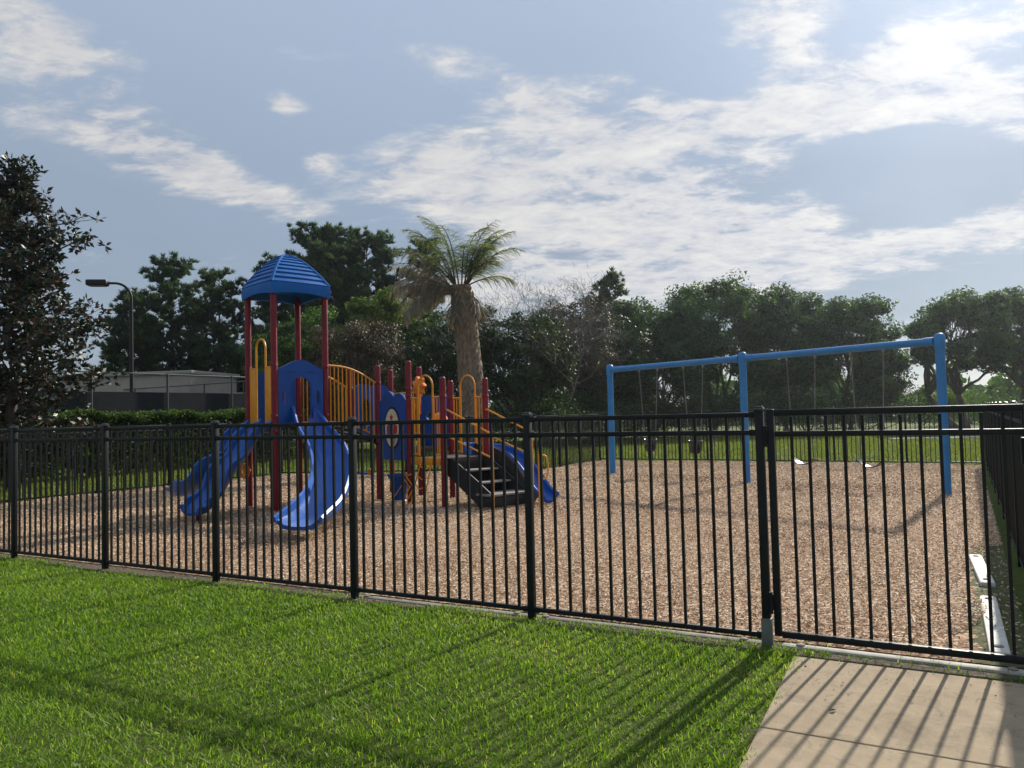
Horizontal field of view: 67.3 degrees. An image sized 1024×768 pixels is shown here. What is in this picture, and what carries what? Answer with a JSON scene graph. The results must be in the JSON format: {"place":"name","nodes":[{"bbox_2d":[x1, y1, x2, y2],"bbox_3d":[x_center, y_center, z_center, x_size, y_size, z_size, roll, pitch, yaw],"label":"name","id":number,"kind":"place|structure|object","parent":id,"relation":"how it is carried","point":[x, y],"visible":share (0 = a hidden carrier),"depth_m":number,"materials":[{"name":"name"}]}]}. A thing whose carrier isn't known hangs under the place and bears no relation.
{"place":"outdoors","nodes":[
{"label":"outdoors","id":0,"kind":"place"},
{"bbox_2d":[0,435,984,503],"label":"grass","id":1,"kind":"structure","parent":0,"point":[782,445],"depth_m":27.72,"materials":[{"name":"green plant"}]},
{"bbox_2d":[0,417,1023,767],"bbox_3d":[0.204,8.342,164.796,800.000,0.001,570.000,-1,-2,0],"label":"ground","id":2,"kind":"structure","parent":0,"point":[750,733],"depth_m":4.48,"materials":[{"name":"green plant"}]},
{"bbox_2d":[0,151,128,488],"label":"magnolia tree","id":3,"kind":"object","parent":2,"relation":"on","point":[23,288],"visible":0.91,"depth_m":19.90,"materials":[{"name":"green plant"}]},
{"bbox_2d":[85,279,133,391],"bbox_3d":[-16.095,-0.459,30.941,1.874,7.500,0.420,-1,-2,-9],"label":"street lamp","id":4,"kind":"object","parent":2,"relation":"on","point":[97,282],"visible":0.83,"depth_m":31.04,"materials":[{"name":"brown metal"}]},
{"bbox_2d":[89,286,168,371],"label":"pine tree","id":5,"kind":"object","parent":2,"relation":"on","point":[114,354],"visible":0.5,"depth_m":53.60,"materials":[{"name":"green plant"}]},
{"bbox_2d":[0,369,265,467],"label":"court fence","id":6,"kind":"object","parent":2,"relation":"on","point":[135,401],"visible":0.19,"depth_m":31.43,"materials":[{"name":"metal"}]},
{"bbox_2d":[0,422,282,502],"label":"metal fence","id":7,"kind":"object","parent":2,"relation":"on","point":[121,431],"visible":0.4,"depth_m":18.26,"materials":[{"name":"black metal"}]},
{"bbox_2d":[6,370,292,444],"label":"pale building","id":8,"kind":"structure","parent":2,"relation":"on","point":[143,381],"depth_m":44.36,"materials":[{"name":"paint"}]},
{"bbox_2d":[0,406,308,482],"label":"hedge","id":9,"kind":"object","parent":2,"relation":"on","point":[152,417],"visible":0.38,"depth_m":24.83,"materials":[{"name":"green plant"}]},
{"bbox_2d":[109,250,228,371],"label":"pine tree","id":10,"kind":"object","parent":2,"relation":"on","point":[167,290],"visible":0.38,"depth_m":57.30,"materials":[{"name":"green plant"}]},
{"bbox_2d":[153,266,260,392],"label":"pine tree","id":11,"kind":"object","parent":2,"relation":"on","point":[195,345],"visible":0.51,"depth_m":57.24,"materials":[{"name":"green plant"}]},
{"bbox_2d":[198,338,284,392],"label":"leafy tree","id":12,"kind":"object","parent":2,"relation":"on","point":[228,361],"visible":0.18,"depth_m":54.87,"materials":[{"name":"green plant"}]},
{"bbox_2d":[221,251,291,385],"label":"pine tree","id":13,"kind":"object","parent":2,"relation":"on","point":[263,314],"visible":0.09,"depth_m":59.11,"materials":[{"name":"green plant"}]},
{"bbox_2d":[259,362,306,394],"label":"leafy tree","id":14,"kind":"object","parent":2,"relation":"on","point":[278,367],"visible":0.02,"depth_m":51.94,"materials":[{"name":"green plant"}]},
{"bbox_2d":[236,304,351,448],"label":"leafy tree","id":15,"kind":"object","parent":2,"relation":"on","point":[285,339],"visible":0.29,"depth_m":41.15,"materials":[{"name":"green plant"}]},
{"bbox_2d":[259,219,361,364],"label":"pine tree","id":16,"kind":"object","parent":2,"relation":"on","point":[327,233],"visible":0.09,"depth_m":57.69,"materials":[{"name":"green plant"}]},
{"bbox_2d":[290,386,344,443],"bbox_3d":[-10.697,1.751,40.284,4.682,3.641,5.726,1,-3,-43],"label":"shrub","id":17,"kind":"object","parent":2,"relation":"on","point":[305,406],"visible":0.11,"depth_m":39.44,"materials":[{"name":"green plant"}]},
{"bbox_2d":[280,237,391,420],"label":"pine tree","id":18,"kind":"object","parent":2,"relation":"on","point":[325,263],"visible":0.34,"depth_m":54.35,"materials":[{"name":"green plant"}]},
{"bbox_2d":[301,313,407,451],"bbox_3d":[-7.349,-0.001,36.205,5.089,6.724,5.423,-1,-2,-4],"label":"leafy tree","id":19,"kind":"object","parent":2,"relation":"on","point":[363,337],"visible":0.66,"depth_m":35.32,"materials":[{"name":"green plant"}]},
{"bbox_2d":[330,224,417,413],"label":"pine tree","id":20,"kind":"object","parent":2,"relation":"on","point":[377,242],"visible":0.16,"depth_m":57.55,"materials":[{"name":"green plant"}]},
{"bbox_2d":[330,285,434,392],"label":"leafy tree","id":21,"kind":"object","parent":2,"relation":"on","point":[375,308],"visible":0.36,"depth_m":45.23,"materials":[{"name":"green plant"}]},
{"bbox_2d":[339,393,430,441],"bbox_3d":[-6.034,1.848,38.321,5.116,3.057,4.383,-1,-2,-11],"label":"shrub","id":22,"kind":"object","parent":2,"relation":"on","point":[369,414],"visible":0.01,"depth_m":38.03,"materials":[{"name":"green plant"}]},
{"bbox_2d":[0,406,773,647],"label":"metal fence","id":23,"kind":"object","parent":2,"relation":"on","point":[14,440],"visible":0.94,"depth_m":6.73,"materials":[{"name":"black metal"}]},
{"bbox_2d":[763,403,1023,664],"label":"gate","id":24,"kind":"structure","parent":23,"relation":"attached to","point":[770,433],"depth_m":4.79,"materials":[{"name":"black metal"}]},
{"bbox_2d":[282,414,536,473],"bbox_3d":[-3.048,1.772,22.049,7.553,1.628,0.066,-2,-2,8],"label":"metal fence","id":25,"kind":"object","parent":2,"relation":"on","point":[468,417],"visible":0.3,"depth_m":21.99,"materials":[{"name":"black metal"}]},
{"bbox_2d":[395,237,456,401],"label":"pine tree","id":26,"kind":"object","parent":2,"relation":"on","point":[425,249],"visible":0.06,"depth_m":59.56,"materials":[{"name":"green plant"}]},
{"bbox_2d":[359,594,527,616],"bbox_3d":[-0.622,1.863,6.473,1.750,0.040,0.080,-3,-3,28],"label":"border timber","id":27,"kind":"object","parent":2,"relation":"on","point":[425,603],"visible":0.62,"depth_m":6.49,"materials":[{"name":"plastic"}]},
{"bbox_2d":[385,304,505,413],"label":"leafy tree","id":28,"kind":"object","parent":2,"relation":"on","point":[436,358],"visible":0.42,"depth_m":40.57,"materials":[{"name":"green plant"}]},
{"bbox_2d":[387,215,525,454],"bbox_3d":[-1.831,-1.356,24.276,4.340,8.148,3.317,-3,-3,34],"label":"palm tree","id":29,"kind":"object","parent":2,"relation":"on","point":[462,317],"visible":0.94,"depth_m":24.08,"materials":[{"name":"green plant"}]},
{"bbox_2d":[415,395,520,444],"bbox_3d":[-2.363,1.843,37.178,5.830,2.794,4.301,1,-3,-39],"label":"shrub","id":30,"kind":"object","parent":2,"relation":"on","point":[495,410],"visible":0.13,"depth_m":37.18,"materials":[{"name":"green plant"}]},
{"bbox_2d":[12,557,1018,753],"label":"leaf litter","id":31,"kind":"object","parent":2,"relation":"on","point":[607,630],"visible":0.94,"depth_m":5.12,"materials":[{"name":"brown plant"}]},
{"bbox_2d":[428,262,631,445],"bbox_3d":[2.151,-1.397,36.860,12.329,8.974,9.552,-4,-3,42],"label":"bare tree","id":32,"kind":"object","parent":2,"relation":"on","point":[602,331],"visible":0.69,"depth_m":36.44,"materials":[{"name":"brown plant"}]},
{"bbox_2d":[478,309,582,445],"bbox_3d":[0.897,-0.205,37.937,5.752,6.873,6.020,0,-3,-29],"label":"leafy tree","id":33,"kind":"object","parent":2,"relation":"on","point":[521,377],"visible":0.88,"depth_m":36.98,"materials":[{"name":"green plant"}]},
{"bbox_2d":[491,383,626,447],"bbox_3d":[1.611,1.558,37.190,6.030,3.182,6.166,1,-3,-42],"label":"shrub","id":34,"kind":"object","parent":2,"relation":"on","point":[530,406],"visible":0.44,"depth_m":36.00,"materials":[{"name":"green plant"}]},
{"bbox_2d":[536,413,599,467],"bbox_3d":[1.792,1.717,23.598,0.066,1.628,4.622,-3,-3,29],"label":"metal fence","id":35,"kind":"object","parent":2,"relation":"on","point":[560,449],"visible":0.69,"depth_m":23.45,"materials":[{"name":"black metal"}]},
{"bbox_2d":[524,292,622,441],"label":"leafy tree","id":36,"kind":"object","parent":2,"relation":"on","point":[601,374],"visible":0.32,"depth_m":42.20,"materials":[{"name":"green plant"}]},
{"bbox_2d":[135,361,1021,431],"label":"distant woods","id":37,"kind":"object","parent":2,"relation":"on","point":[1003,383],"visible":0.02,"depth_m":76.86,"materials":[{"name":"green plant"}]},
{"bbox_2d":[549,383,655,441],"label":"shrub","id":38,"kind":"object","parent":2,"relation":"on","point":[591,407],"visible":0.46,"depth_m":40.33,"materials":[{"name":"green plant"}]},
{"bbox_2d":[558,312,654,429],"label":"leafy tree","id":39,"kind":"object","parent":2,"relation":"on","point":[630,381],"visible":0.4,"depth_m":44.44,"materials":[{"name":"green plant"}]},
{"bbox_2d":[578,265,666,427],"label":"pine tree","id":40,"kind":"object","parent":2,"relation":"on","point":[620,289],"visible":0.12,"depth_m":51.85,"materials":[{"name":"green plant"}]},
{"bbox_2d":[537,615,761,643],"bbox_3d":[0.928,1.790,5.632,1.750,0.040,0.080,-3,-3,28],"label":"border timber","id":41,"kind":"object","parent":2,"relation":"on","point":[656,629],"visible":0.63,"depth_m":5.54,"materials":[{"name":"plastic"}]},
{"bbox_2d":[601,385,715,437],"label":"shrub","id":42,"kind":"object","parent":2,"relation":"on","point":[645,406],"visible":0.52,"depth_m":45.69,"materials":[{"name":"green plant"}]},
{"bbox_2d":[599,296,725,430],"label":"oak tree","id":43,"kind":"object","parent":2,"relation":"on","point":[674,350],"visible":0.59,"depth_m":48.01,"materials":[{"name":"green plant"}]},
{"bbox_2d":[655,386,759,436],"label":"shrub","id":44,"kind":"object","parent":2,"relation":"on","point":[705,404],"visible":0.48,"depth_m":46.50,"materials":[{"name":"green plant"}]},
{"bbox_2d":[640,267,786,430],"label":"oak tree","id":45,"kind":"object","parent":2,"relation":"on","point":[730,304],"visible":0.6,"depth_m":50.07,"materials":[{"name":"green plant"}]},
{"bbox_2d":[708,376,796,430],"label":"shrub","id":46,"kind":"object","parent":2,"relation":"on","point":[766,401],"visible":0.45,"depth_m":47.38,"materials":[{"name":"green plant"}]},
{"bbox_2d":[723,281,853,430],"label":"oak tree","id":47,"kind":"object","parent":2,"relation":"on","point":[797,317],"visible":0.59,"depth_m":50.49,"materials":[{"name":"green plant"}]},
{"bbox_2d":[598,405,980,463],"bbox_3d":[7.528,1.541,22.740,10.964,1.628,0.066,-3,-3,32],"label":"metal fence","id":48,"kind":"object","parent":2,"relation":"on","point":[821,460],"visible":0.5,"depth_m":22.41,"materials":[{"name":"black metal"}]},
{"bbox_2d":[748,381,852,430],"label":"shrub","id":49,"kind":"object","parent":2,"relation":"on","point":[806,400],"visible":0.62,"depth_m":47.24,"materials":[{"name":"green plant"}]},
{"bbox_2d":[789,292,909,429],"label":"oak tree","id":50,"kind":"object","parent":2,"relation":"on","point":[857,314],"visible":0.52,"depth_m":50.63,"materials":[{"name":"green plant"}]},
{"bbox_2d":[822,383,937,429],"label":"shrub","id":51,"kind":"object","parent":2,"relation":"on","point":[860,396],"visible":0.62,"depth_m":47.85,"materials":[{"name":"green plant"}]},
{"bbox_2d":[844,338,918,429],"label":"oak tree","id":52,"kind":"object","parent":2,"relation":"on","point":[872,361],"visible":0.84,"depth_m":49.30,"materials":[{"name":"green plant"}]},
{"bbox_2d":[782,643,1023,675],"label":"curb","id":53,"kind":"object","parent":2,"relation":"on","point":[986,668],"visible":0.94,"depth_m":4.75,"materials":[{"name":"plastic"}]},
{"bbox_2d":[910,386,967,425],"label":"shrub","id":54,"kind":"object","parent":2,"relation":"on","point":[951,398],"visible":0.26,"depth_m":57.65,"materials":[{"name":"green plant"}]},
{"bbox_2d":[901,285,1021,428],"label":"oak tree","id":55,"kind":"object","parent":2,"relation":"on","point":[964,308],"visible":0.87,"depth_m":47.31,"materials":[{"name":"green plant"}]},
{"bbox_2d":[937,386,1020,423],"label":"shrub","id":56,"kind":"object","parent":2,"relation":"on","point":[982,399],"visible":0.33,"depth_m":61.31,"materials":[{"name":"green plant"}]},
{"bbox_2d":[972,285,1023,399],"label":"oak tree","id":57,"kind":"object","parent":2,"relation":"on","point":[1017,304],"visible":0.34,"depth_m":48.25,"materials":[{"name":"green plant"}]},
{"bbox_2d":[983,400,1023,572],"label":"metal fence","id":58,"kind":"object","parent":2,"relation":"on","point":[993,455],"visible":0.64,"depth_m":8.34,"materials":[{"name":"black metal"}]},
{"bbox_2d":[0,460,1023,667],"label":"mulch ground","id":59,"kind":"structure","parent":0,"point":[979,629],"depth_m":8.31,"materials":[{"name":"brown wood"}]},
{"bbox_2d":[166,254,558,532],"bbox_3d":[-2.646,-0.098,13.441,5.411,4.687,5.268,1,-3,-44],"label":"playground structure","id":60,"kind":"object","parent":59,"relation":"on","point":[273,392],"visible":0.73,"depth_m":13.85,"materials":[{"name":"blue plastic"}]},
{"bbox_2d":[606,333,951,496],"bbox_3d":[5.005,0.745,16.501,0.207,2.880,8.271,0,-3,-37],"label":"swing set","id":61,"kind":"object","parent":59,"relation":"on","point":[937,341],"visible":0.98,"depth_m":15.66,"materials":[{"name":"blue metal"}]},
{"bbox_2d":[638,368,657,451],"bbox_3d":[3.337,0.635,18.686,0.566,2.020,0.318,-2,-3,25],"label":"bucket swing","id":62,"kind":"object","parent":61,"relation":"hanging from","point":[654,444],"visible":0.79,"depth_m":18.55,"materials":[{"name":"black rubber"}]},
{"bbox_2d":[682,365,703,453],"bbox_3d":[4.170,0.581,17.612,0.318,2.040,0.550,-1,-2,-10],"label":"bucket swing","id":63,"kind":"object","parent":61,"relation":"hanging from","point":[691,445],"visible":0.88,"depth_m":17.48,"materials":[{"name":"black rubber"}]},
{"bbox_2d":[785,355,817,464],"bbox_3d":[5.825,0.526,15.421,0.150,2.191,0.666,0,-3,-37],"label":"belt swing","id":64,"kind":"object","parent":61,"relation":"hanging from","point":[797,461],"visible":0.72,"depth_m":15.21,"materials":[{"name":"black rubber"}]},
{"bbox_2d":[849,349,885,467],"bbox_3d":[6.643,0.461,14.312,0.150,2.191,0.666,0,-3,-37],"label":"belt swing","id":65,"kind":"object","parent":61,"relation":"hanging from","point":[859,460],"visible":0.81,"depth_m":14.39,"materials":[{"name":"black rubber"}]},
{"bbox_2d":[969,554,995,586],"bbox_3d":[4.424,1.754,7.255,0.120,0.075,1.404,-3,-3,27],"label":"border timber","id":66,"kind":"object","parent":59,"relation":"on","point":[979,566],"visible":0.77,"depth_m":7.15,"materials":[{"name":"white plastic"}]},
{"bbox_2d":[979,595,1010,654],"bbox_3d":[3.443,1.711,5.501,0.120,0.065,1.630,-3,-3,29],"label":"border timber","id":67,"kind":"object","parent":59,"relation":"on","point":[1000,642],"visible":0.63,"depth_m":5.28,"materials":[{"name":"white plastic"}]},
{"bbox_2d":[0,0,1023,405],"label":"sky","id":68,"kind":"structure","parent":0,"point":[830,148],"materials":[{"name":"blue"}]},
{"bbox_2d":[740,657,1023,767],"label":"path","id":69,"kind":"structure","parent":0,"point":[876,718],"depth_m":3.82,"materials":[{"name":"concrete"}]},
{"bbox_2d":[888,436,979,439],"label":"footpath","id":70,"kind":"structure","parent":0,"point":[937,438],"depth_m":35.37,"materials":[{"name":"concrete"}]}
]}

